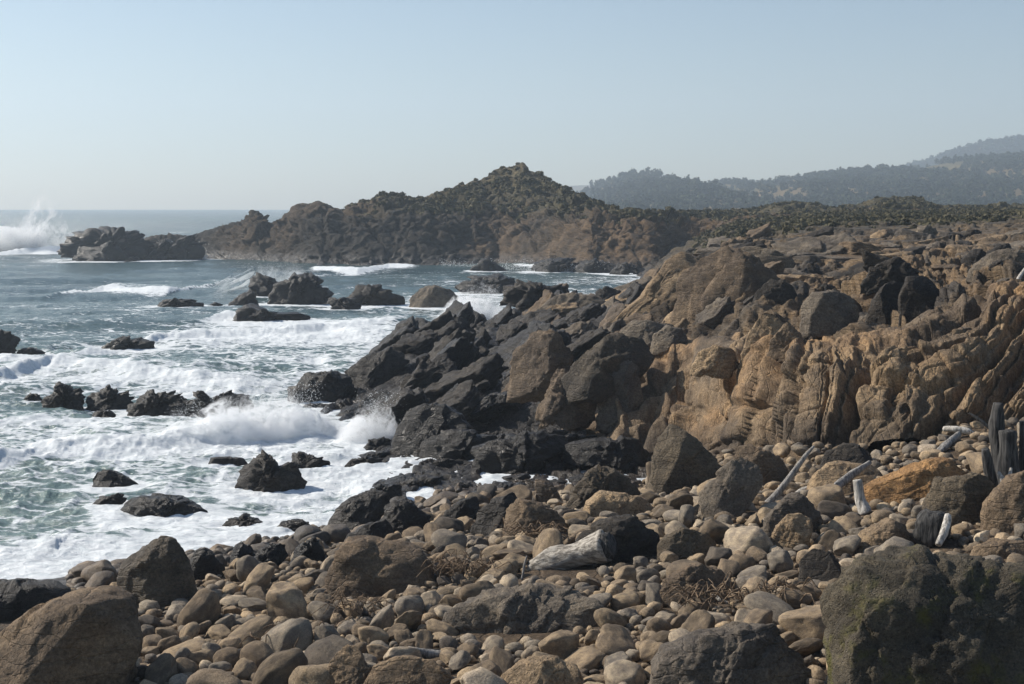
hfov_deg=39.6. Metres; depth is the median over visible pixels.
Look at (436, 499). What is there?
cobble
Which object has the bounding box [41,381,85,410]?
sea rock
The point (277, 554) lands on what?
boulder
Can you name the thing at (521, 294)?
boulder
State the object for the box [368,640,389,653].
cobble
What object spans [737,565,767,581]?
cobble
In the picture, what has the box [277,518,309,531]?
sea rock
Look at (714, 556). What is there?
cobble
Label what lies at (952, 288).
terrain
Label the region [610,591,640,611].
cobble
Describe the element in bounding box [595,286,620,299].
boulder
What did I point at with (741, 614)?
cobble
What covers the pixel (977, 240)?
rock
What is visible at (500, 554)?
cobble
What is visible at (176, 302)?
sea rock
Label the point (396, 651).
cobble
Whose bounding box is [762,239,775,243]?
rock
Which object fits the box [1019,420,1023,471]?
driftwood post
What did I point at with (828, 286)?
rock
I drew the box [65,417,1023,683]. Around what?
pebbles
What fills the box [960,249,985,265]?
rock
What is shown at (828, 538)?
cobble
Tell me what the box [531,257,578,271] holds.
sea rock
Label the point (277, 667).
cobble
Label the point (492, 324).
rock
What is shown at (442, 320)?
rock
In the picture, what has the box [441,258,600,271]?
spray
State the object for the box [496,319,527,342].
rock
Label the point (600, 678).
cobble
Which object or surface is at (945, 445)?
driftwood
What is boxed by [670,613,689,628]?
cobble
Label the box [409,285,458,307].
sea rock
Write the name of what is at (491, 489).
cobble
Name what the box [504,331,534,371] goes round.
rock
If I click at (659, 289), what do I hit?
boulder
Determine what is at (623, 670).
cobble
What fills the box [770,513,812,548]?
boulder
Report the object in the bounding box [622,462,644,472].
rock
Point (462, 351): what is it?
rock
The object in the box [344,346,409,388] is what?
boulder
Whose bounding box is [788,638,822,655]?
cobble
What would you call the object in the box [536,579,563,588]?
cobble
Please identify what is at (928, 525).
rock
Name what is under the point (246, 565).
cobble
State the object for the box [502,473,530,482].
rock
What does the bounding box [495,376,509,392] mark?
rock
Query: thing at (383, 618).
cobble
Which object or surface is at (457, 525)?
cobble
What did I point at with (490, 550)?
cobble
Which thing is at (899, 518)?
cobble
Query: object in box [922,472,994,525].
boulder
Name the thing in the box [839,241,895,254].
rock
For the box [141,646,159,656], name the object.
cobble
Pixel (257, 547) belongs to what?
cobble
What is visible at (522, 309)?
rock
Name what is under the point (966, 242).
rock
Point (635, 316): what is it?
rock
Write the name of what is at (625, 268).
sea rock
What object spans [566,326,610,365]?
rock
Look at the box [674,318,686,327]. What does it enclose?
rock
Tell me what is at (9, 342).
sea rock
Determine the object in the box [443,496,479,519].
boulder
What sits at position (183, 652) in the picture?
cobble
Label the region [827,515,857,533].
cobble
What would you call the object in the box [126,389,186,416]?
sea rock
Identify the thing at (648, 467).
cobble
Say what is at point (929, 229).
rock
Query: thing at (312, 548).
boulder
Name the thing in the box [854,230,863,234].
rock
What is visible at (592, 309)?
rock
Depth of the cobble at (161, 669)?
17.95 m
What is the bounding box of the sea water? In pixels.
[0,210,644,579]
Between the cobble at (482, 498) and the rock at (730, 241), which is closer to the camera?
the cobble at (482, 498)
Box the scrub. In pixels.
[341,162,1023,252]
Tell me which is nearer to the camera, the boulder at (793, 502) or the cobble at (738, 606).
the cobble at (738, 606)
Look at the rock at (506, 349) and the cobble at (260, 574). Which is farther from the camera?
the rock at (506, 349)
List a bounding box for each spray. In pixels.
[0,195,109,250]
[153,371,341,434]
[170,366,286,416]
[213,258,303,298]
[294,499,335,519]
[333,389,400,443]
[438,280,503,319]
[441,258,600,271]
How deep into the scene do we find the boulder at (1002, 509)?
20.69 m
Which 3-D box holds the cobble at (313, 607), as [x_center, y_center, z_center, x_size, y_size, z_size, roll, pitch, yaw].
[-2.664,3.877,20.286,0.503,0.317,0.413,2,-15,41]
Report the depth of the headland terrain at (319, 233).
174.58 m
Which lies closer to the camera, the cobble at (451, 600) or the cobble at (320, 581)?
the cobble at (451, 600)
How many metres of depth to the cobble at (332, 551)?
24.33 m
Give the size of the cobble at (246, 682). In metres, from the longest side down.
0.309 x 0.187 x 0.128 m
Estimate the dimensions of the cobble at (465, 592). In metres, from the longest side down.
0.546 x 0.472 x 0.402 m
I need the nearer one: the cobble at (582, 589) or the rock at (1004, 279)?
the cobble at (582, 589)
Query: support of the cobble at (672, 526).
on the terrain at (952, 288)
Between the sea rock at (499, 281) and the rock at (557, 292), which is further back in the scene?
the sea rock at (499, 281)
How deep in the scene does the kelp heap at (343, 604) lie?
20.05 m
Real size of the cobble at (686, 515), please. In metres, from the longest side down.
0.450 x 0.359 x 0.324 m
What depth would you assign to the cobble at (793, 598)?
18.10 m
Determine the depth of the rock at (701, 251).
81.29 m
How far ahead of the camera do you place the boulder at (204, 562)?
24.39 m
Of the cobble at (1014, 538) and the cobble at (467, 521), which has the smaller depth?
the cobble at (1014, 538)
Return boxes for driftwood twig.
[969,412,988,429]
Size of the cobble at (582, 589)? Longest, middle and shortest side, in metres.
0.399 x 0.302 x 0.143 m
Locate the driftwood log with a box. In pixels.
[527,529,617,570]
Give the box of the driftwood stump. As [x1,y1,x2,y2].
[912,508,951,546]
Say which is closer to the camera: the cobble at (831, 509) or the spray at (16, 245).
the cobble at (831, 509)
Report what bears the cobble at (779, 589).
on the terrain at (952, 288)
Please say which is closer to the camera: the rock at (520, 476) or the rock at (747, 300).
the rock at (520, 476)
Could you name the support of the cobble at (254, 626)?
on the terrain at (952, 288)
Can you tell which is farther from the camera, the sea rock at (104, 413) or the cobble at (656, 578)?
the sea rock at (104, 413)
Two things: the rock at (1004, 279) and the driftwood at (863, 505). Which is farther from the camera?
the rock at (1004, 279)
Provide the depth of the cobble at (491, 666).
16.51 m
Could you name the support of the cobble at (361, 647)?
on the terrain at (952, 288)
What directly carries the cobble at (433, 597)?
on the terrain at (952, 288)
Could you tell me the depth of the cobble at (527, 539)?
23.50 m
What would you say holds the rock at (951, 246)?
on the terrain at (952, 288)
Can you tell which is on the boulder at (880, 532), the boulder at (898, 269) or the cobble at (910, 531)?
the cobble at (910, 531)
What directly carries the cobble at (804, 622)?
on the terrain at (952, 288)
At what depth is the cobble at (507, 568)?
21.79 m
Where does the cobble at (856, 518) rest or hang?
on the terrain at (952, 288)
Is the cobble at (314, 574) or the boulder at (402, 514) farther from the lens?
the boulder at (402, 514)
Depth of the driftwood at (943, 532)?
20.10 m
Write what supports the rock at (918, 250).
on the terrain at (952, 288)
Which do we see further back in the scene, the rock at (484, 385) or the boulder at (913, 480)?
the rock at (484, 385)
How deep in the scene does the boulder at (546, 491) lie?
29.28 m
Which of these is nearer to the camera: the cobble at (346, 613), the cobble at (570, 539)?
the cobble at (346, 613)
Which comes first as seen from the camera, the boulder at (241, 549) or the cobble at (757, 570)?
the cobble at (757, 570)
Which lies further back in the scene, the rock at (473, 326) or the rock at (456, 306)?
the rock at (456, 306)
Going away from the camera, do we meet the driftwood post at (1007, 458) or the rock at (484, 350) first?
the driftwood post at (1007, 458)
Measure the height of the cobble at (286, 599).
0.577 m
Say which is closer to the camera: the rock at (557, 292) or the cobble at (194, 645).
the cobble at (194, 645)
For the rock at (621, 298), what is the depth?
65.39 m
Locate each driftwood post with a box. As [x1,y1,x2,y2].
[981,448,997,486]
[988,402,1004,479]
[996,429,1019,484]
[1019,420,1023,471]
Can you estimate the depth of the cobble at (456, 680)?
16.37 m
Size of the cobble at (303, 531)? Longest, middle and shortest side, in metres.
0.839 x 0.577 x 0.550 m
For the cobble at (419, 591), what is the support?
on the terrain at (952, 288)
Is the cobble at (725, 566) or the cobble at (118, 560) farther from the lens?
the cobble at (118, 560)
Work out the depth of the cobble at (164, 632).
20.06 m
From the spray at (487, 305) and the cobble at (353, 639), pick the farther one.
the spray at (487, 305)
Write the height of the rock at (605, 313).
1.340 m
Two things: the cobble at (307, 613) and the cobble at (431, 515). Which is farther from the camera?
the cobble at (431, 515)
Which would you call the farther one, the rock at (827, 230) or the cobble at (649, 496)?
the rock at (827, 230)
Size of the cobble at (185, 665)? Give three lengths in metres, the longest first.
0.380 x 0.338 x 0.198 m
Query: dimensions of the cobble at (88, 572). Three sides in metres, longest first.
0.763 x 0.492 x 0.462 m
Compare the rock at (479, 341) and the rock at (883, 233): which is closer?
the rock at (479, 341)
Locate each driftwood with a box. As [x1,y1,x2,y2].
[409,646,440,657]
[521,556,527,579]
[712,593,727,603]
[765,445,814,502]
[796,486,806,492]
[834,460,871,487]
[853,479,871,515]
[935,513,950,546]
[937,431,961,451]
[942,426,972,434]
[1016,268,1023,279]
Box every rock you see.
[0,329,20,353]
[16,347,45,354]
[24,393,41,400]
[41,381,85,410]
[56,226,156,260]
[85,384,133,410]
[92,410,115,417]
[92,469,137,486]
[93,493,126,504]
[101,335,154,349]
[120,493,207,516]
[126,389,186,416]
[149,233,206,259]
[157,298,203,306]
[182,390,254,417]
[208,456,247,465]
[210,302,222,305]
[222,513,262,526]
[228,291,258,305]
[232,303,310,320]
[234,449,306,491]
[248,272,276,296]
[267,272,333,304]
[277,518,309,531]
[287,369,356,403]
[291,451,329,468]
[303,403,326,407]
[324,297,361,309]
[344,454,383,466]
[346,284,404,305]
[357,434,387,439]
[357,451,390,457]
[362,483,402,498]
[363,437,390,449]
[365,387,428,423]
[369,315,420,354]
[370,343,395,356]
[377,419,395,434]
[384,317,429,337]
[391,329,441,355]
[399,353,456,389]
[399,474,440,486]
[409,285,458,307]
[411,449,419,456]
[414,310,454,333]
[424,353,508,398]
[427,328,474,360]
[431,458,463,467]
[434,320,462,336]
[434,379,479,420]
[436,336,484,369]
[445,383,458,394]
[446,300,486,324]
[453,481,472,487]
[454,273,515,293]
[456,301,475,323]
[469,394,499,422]
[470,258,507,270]
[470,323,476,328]
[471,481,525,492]
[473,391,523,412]
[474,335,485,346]
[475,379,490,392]
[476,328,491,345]
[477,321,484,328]
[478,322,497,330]
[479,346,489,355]
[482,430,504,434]
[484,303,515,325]
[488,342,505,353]
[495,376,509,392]
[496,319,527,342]
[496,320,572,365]
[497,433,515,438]
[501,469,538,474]
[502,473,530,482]
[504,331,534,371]
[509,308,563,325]
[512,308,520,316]
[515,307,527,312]
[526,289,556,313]
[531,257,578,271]
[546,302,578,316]
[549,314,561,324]
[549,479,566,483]
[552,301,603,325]
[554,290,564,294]
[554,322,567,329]
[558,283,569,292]
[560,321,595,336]
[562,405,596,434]
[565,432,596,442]
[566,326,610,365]
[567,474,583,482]
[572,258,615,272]
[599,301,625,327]
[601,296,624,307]
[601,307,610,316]
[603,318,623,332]
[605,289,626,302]
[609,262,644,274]
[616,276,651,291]
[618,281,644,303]
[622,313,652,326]
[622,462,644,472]
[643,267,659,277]
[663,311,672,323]
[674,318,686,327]
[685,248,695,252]
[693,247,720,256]
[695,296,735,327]
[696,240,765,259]
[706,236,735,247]
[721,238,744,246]
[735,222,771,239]
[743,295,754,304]
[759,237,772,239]
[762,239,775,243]
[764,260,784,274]
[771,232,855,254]
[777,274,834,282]
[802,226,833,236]
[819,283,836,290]
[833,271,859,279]
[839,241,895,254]
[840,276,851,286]
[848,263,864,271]
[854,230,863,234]
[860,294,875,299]
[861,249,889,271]
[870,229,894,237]
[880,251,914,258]
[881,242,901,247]
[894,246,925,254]
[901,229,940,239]
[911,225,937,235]
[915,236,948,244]
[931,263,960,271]
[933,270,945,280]
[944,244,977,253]
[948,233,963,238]
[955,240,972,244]
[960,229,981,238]
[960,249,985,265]
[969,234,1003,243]
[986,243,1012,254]
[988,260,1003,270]
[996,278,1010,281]
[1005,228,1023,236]
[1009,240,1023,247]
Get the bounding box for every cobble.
[71,561,97,577]
[81,559,117,582]
[84,571,114,587]
[110,558,125,563]
[138,614,160,628]
[141,624,154,637]
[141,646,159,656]
[142,634,162,648]
[145,653,177,683]
[155,627,179,637]
[162,638,205,656]
[174,647,190,658]
[176,657,198,673]
[177,588,220,628]
[179,622,199,638]
[187,547,213,558]
[188,649,213,665]
[202,642,220,653]
[206,624,230,639]
[208,661,232,671]
[213,647,239,666]
[215,554,226,566]
[215,614,234,629]
[219,636,242,648]
[220,595,247,606]
[228,614,273,646]
[229,558,239,569]
[232,657,256,680]
[235,616,254,624]
[236,555,261,582]
[238,597,266,610]
[240,640,273,668]
[241,680,251,683]
[243,563,274,595]
[244,533,261,545]
[246,585,265,600]
[251,543,266,550]
[252,648,307,683]
[261,618,312,652]
[266,581,306,620]
[281,538,299,553]
[292,577,313,593]
[294,525,319,541]
[299,531,330,544]
[302,570,325,582]
[304,605,311,619]
[304,634,353,664]
[305,538,323,547]
[308,601,340,623]
[314,593,332,603]
[314,625,339,640]
[315,571,327,586]
[320,554,334,570]
[322,524,350,545]
[328,547,339,556]
[333,598,357,614]
[337,620,356,636]
[338,599,361,618]
[345,634,359,644]
[351,623,367,638]
[355,642,368,652]
[358,626,389,643]
[365,659,375,665]
[367,644,389,660]
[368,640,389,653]
[369,604,394,628]
[380,589,395,602]
[383,646,421,660]
[384,533,402,540]
[387,623,407,640]
[394,595,424,616]
[394,610,422,629]
[394,629,413,644]
[397,537,409,541]
[402,526,422,537]
[403,587,425,595]
[415,629,433,648]
[421,590,440,606]
[423,491,458,506]
[423,511,433,520]
[423,522,441,541]
[426,618,458,635]
[428,604,448,619]
[431,528,466,547]
[433,513,443,520]
[434,516,463,531]
[434,605,453,619]
[436,587,455,594]
[438,594,461,606]
[439,649,454,663]
[440,555,465,575]
[444,543,466,557]
[449,650,471,670]
[450,676,460,683]
[457,517,471,530]
[457,580,494,601]
[457,642,478,657]
[464,561,485,577]
[466,493,488,503]
[470,659,501,676]
[476,568,504,582]
[477,484,496,497]
[479,574,497,584]
[480,543,506,556]
[481,635,503,649]
[489,646,513,673]
[491,559,518,574]
[492,548,524,559]
[493,485,532,499]
[500,573,518,586]
[503,553,528,569]
[507,539,533,555]
[515,535,535,544]
[521,645,540,658]
[532,528,562,557]
[532,651,549,655]
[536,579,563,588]
[538,630,579,659]
[558,509,576,515]
[563,511,590,522]
[563,529,584,544]
[565,646,605,670]
[568,518,587,525]
[568,524,589,535]
[577,586,594,591]
[579,575,600,586]
[583,674,604,683]
[584,629,599,645]
[589,592,612,606]
[594,608,626,627]
[595,623,635,654]
[604,651,631,668]
[604,659,645,683]
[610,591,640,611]
[614,565,636,581]
[628,605,646,614]
[633,556,648,567]
[636,568,660,582]
[637,580,661,591]
[639,489,655,493]
[639,491,659,503]
[639,640,662,662]
[645,523,664,537]
[645,583,660,604]
[646,461,650,481]
[646,617,672,631]
[647,575,661,583]
[649,630,670,642]
[653,611,675,622]
[662,509,697,522]
[665,520,686,534]
[666,491,693,509]
[666,559,700,576]
[668,628,688,641]
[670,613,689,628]
[678,504,695,527]
[678,597,709,614]
[681,609,714,631]
[697,478,713,495]
[698,518,728,543]
[704,546,731,566]
[708,611,730,624]
[717,558,739,577]
[724,525,773,554]
[728,554,755,570]
[734,608,750,621]
[735,602,747,609]
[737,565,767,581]
[741,576,769,598]
[743,608,772,623]
[744,591,793,625]
[767,549,793,572]
[768,576,788,585]
[772,586,790,594]
[773,443,789,457]
[775,570,798,578]
[775,590,812,608]
[778,605,825,640]
[780,631,795,645]
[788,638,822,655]
[796,584,821,600]
[804,655,817,666]
[807,484,845,506]
[812,531,825,544]
[817,500,852,519]
[818,529,841,551]
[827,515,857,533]
[833,535,861,556]
[844,513,862,526]
[889,513,908,524]
[907,529,921,543]
[951,522,969,535]
[964,529,985,536]
[965,452,983,473]
[1007,536,1023,540]
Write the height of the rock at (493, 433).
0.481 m
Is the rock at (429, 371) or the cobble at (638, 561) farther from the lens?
the rock at (429, 371)
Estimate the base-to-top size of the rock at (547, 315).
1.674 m
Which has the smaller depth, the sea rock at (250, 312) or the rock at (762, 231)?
the sea rock at (250, 312)
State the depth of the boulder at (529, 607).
18.71 m
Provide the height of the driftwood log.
0.845 m
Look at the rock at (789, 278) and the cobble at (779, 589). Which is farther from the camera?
the rock at (789, 278)
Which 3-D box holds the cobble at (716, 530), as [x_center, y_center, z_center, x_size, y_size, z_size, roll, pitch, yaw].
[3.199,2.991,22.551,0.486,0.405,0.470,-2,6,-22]
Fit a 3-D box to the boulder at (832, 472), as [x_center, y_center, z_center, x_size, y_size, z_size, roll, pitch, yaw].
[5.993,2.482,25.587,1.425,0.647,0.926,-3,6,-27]
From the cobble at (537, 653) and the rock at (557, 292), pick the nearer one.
the cobble at (537, 653)
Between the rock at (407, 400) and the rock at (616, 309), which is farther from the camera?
the rock at (616, 309)
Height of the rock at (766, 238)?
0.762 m
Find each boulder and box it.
[0,578,70,621]
[0,585,142,683]
[117,535,197,608]
[190,548,224,579]
[230,541,255,562]
[254,543,287,566]
[289,536,326,564]
[324,535,435,598]
[328,490,389,529]
[328,644,372,683]
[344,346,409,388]
[345,519,393,538]
[364,655,452,683]
[380,496,430,533]
[390,403,473,454]
[419,429,497,460]
[442,582,605,633]
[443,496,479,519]
[454,316,476,335]
[470,430,568,473]
[470,492,516,536]
[499,279,567,308]
[501,655,584,683]
[502,498,566,537]
[506,329,573,403]
[535,368,596,431]
[535,479,560,502]
[536,292,605,310]
[561,332,654,404]
[561,435,651,469]
[564,464,640,508]
[575,514,659,568]
[583,490,653,516]
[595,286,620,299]
[595,360,643,433]
[612,252,697,322]
[620,320,663,348]
[645,424,721,494]
[649,621,811,683]
[650,325,687,355]
[656,528,715,561]
[660,563,733,607]
[670,246,780,328]
[689,344,738,379]
[698,457,762,518]
[733,444,788,485]
[739,313,784,369]
[740,246,857,267]
[753,279,796,304]
[762,492,821,536]
[766,323,802,361]
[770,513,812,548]
[798,548,841,583]
[799,289,859,339]
[807,460,882,493]
[819,544,1023,683]
[820,442,872,468]
[853,517,916,555]
[860,256,919,295]
[863,457,964,503]
[865,280,901,324]
[897,275,939,326]
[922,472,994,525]
[965,248,1023,283]
[970,537,1023,558]
[980,470,1023,533]
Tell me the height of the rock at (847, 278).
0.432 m
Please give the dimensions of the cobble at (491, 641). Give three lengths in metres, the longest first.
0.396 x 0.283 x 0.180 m
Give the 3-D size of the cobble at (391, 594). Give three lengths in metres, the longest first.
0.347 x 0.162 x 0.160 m
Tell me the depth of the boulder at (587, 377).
40.86 m
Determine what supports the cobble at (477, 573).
on the terrain at (952, 288)
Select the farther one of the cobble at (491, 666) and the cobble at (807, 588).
the cobble at (807, 588)
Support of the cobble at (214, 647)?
on the terrain at (952, 288)
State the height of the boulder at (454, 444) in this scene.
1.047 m
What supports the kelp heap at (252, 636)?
on the terrain at (952, 288)
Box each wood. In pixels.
[575,150,1023,209]
[906,134,1023,167]
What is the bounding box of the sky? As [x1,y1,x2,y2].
[0,0,1023,209]
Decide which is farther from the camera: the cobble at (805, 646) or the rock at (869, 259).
the rock at (869, 259)
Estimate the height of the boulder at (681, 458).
1.514 m
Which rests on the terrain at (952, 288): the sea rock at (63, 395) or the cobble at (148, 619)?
the cobble at (148, 619)
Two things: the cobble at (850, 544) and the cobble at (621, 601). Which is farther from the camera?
the cobble at (850, 544)
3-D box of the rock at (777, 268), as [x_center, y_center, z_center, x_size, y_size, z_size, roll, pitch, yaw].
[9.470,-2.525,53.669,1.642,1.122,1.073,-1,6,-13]
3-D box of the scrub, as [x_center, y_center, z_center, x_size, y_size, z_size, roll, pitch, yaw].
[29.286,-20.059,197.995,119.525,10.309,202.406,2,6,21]
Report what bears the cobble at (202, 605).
on the terrain at (952, 288)
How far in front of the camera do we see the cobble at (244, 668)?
17.81 m
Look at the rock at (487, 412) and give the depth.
43.91 m
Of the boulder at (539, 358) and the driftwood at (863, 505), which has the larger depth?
the boulder at (539, 358)
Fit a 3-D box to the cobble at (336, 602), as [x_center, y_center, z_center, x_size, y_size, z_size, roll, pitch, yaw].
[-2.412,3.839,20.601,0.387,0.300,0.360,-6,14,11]
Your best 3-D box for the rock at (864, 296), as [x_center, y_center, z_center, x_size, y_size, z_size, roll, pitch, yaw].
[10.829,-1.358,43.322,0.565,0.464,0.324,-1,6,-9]
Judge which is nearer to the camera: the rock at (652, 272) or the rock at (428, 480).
the rock at (428, 480)
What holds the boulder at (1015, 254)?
on the terrain at (952, 288)
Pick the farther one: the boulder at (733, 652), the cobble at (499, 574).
the cobble at (499, 574)
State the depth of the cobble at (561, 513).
26.47 m
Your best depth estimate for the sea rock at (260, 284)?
110.98 m
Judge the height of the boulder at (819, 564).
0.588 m
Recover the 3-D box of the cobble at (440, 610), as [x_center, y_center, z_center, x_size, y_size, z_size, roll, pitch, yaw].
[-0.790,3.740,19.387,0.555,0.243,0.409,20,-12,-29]
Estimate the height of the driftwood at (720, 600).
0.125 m
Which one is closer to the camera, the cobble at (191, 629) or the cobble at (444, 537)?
the cobble at (191, 629)
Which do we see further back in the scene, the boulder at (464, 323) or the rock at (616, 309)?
the boulder at (464, 323)
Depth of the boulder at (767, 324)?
34.82 m
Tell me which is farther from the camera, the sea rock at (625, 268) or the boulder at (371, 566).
the sea rock at (625, 268)
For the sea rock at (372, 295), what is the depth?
100.28 m
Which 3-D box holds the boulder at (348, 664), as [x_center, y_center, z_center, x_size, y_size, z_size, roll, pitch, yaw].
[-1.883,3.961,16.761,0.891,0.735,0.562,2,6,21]
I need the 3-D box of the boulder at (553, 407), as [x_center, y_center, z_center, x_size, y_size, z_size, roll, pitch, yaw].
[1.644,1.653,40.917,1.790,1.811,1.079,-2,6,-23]
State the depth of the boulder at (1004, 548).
19.36 m
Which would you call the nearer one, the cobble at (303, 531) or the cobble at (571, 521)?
the cobble at (571, 521)
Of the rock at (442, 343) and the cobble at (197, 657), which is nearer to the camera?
the cobble at (197, 657)
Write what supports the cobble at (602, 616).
on the terrain at (952, 288)
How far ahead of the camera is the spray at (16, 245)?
212.26 m
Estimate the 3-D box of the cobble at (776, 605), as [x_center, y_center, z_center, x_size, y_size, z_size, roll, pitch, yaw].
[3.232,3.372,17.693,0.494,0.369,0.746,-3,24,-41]
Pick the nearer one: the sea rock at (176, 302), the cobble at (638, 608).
the cobble at (638, 608)
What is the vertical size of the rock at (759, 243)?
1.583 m
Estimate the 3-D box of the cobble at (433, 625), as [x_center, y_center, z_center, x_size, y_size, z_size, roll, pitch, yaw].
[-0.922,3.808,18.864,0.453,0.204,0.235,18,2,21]
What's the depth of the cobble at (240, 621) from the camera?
20.68 m
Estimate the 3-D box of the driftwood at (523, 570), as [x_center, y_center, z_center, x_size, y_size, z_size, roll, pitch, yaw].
[0.174,3.427,21.567,0.066,0.356,0.153,4,7,34]
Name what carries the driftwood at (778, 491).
on the terrain at (952, 288)
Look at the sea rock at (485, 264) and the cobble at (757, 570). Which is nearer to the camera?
the cobble at (757, 570)
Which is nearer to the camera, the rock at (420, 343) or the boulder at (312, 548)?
the boulder at (312, 548)
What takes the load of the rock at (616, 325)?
on the terrain at (952, 288)
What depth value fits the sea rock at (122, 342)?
69.94 m
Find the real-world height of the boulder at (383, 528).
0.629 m
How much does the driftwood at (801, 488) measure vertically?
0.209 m
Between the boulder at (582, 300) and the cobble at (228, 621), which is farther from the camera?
the boulder at (582, 300)
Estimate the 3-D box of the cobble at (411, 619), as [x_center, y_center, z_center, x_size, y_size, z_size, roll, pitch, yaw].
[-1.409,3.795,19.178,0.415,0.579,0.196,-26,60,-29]
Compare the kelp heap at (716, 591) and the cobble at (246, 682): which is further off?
the kelp heap at (716, 591)
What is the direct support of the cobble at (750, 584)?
on the terrain at (952, 288)
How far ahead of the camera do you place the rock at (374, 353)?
57.39 m
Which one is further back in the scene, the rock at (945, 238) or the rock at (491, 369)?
the rock at (945, 238)
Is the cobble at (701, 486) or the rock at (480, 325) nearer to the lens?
the cobble at (701, 486)
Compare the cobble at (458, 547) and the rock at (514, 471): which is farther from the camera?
the rock at (514, 471)
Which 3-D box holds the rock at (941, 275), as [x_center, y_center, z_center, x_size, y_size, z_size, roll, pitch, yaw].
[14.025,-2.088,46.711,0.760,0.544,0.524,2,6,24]
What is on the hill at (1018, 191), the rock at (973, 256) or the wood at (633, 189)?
the wood at (633, 189)
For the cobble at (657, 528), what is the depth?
23.22 m
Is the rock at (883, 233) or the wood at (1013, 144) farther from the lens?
the wood at (1013, 144)
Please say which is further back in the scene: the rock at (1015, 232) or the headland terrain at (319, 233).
the headland terrain at (319, 233)
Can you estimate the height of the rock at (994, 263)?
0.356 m
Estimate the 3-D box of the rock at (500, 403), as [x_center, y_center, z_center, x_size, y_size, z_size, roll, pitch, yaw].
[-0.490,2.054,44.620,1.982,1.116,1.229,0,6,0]
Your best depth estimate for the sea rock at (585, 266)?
148.61 m
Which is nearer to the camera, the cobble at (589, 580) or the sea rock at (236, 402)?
the cobble at (589, 580)
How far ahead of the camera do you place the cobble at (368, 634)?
18.43 m
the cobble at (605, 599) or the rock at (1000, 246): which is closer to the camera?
the cobble at (605, 599)
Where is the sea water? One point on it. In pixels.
(55, 522)
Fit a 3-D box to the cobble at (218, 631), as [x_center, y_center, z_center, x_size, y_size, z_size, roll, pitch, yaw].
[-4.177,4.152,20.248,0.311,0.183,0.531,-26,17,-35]
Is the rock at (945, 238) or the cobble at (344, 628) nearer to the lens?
the cobble at (344, 628)
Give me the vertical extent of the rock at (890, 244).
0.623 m
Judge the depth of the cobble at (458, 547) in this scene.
23.51 m
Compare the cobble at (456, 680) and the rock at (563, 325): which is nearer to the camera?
the cobble at (456, 680)
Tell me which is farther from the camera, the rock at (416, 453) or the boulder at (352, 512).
the rock at (416, 453)
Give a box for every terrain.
[0,210,1023,683]
[124,162,1023,267]
[586,279,1023,454]
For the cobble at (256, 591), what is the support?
on the terrain at (952, 288)
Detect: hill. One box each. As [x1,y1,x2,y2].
[569,185,594,191]
[602,158,1023,209]
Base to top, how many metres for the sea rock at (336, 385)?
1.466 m
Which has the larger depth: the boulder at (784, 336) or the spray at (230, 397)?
the spray at (230, 397)
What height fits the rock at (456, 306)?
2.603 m
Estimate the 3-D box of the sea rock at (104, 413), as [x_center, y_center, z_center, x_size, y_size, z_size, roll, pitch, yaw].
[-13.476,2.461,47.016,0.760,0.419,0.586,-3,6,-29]
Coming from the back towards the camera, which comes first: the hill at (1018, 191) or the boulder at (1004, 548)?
the hill at (1018, 191)
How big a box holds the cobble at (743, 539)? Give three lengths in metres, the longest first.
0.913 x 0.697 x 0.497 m
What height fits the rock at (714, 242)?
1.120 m
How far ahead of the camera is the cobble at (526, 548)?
23.16 m
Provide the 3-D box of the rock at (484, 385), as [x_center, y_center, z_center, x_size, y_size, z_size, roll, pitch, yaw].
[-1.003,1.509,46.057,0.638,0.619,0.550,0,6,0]
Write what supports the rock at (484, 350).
on the terrain at (952, 288)
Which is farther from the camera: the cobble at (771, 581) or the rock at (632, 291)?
the rock at (632, 291)
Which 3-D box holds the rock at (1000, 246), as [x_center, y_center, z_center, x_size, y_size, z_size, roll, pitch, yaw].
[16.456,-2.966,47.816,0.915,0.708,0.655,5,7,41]
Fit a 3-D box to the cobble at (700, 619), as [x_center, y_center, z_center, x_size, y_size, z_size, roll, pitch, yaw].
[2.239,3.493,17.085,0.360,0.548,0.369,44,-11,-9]
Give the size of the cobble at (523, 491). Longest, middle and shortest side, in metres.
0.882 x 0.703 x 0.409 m
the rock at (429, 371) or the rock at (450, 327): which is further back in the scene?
the rock at (450, 327)
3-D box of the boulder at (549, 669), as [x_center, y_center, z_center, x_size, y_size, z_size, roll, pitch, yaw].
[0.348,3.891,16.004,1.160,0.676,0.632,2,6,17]
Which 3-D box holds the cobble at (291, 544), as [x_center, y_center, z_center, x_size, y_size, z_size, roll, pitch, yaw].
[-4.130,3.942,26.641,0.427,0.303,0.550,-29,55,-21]
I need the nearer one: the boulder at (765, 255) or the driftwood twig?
the driftwood twig
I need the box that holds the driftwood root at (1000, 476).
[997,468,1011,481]
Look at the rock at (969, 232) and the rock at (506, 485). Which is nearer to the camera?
the rock at (506, 485)
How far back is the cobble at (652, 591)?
19.08 m
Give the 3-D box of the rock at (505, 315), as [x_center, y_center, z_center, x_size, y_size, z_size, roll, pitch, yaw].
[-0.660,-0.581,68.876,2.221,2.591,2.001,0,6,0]
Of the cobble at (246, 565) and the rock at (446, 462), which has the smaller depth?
the cobble at (246, 565)
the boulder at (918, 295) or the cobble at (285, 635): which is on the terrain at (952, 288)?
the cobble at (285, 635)
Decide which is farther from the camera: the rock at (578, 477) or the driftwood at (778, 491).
the rock at (578, 477)
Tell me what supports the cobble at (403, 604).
on the terrain at (952, 288)
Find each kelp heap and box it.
[239,621,336,647]
[310,587,391,619]
[418,548,516,578]
[489,517,568,538]
[662,571,761,610]
[721,576,824,604]
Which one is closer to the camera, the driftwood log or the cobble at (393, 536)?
the driftwood log

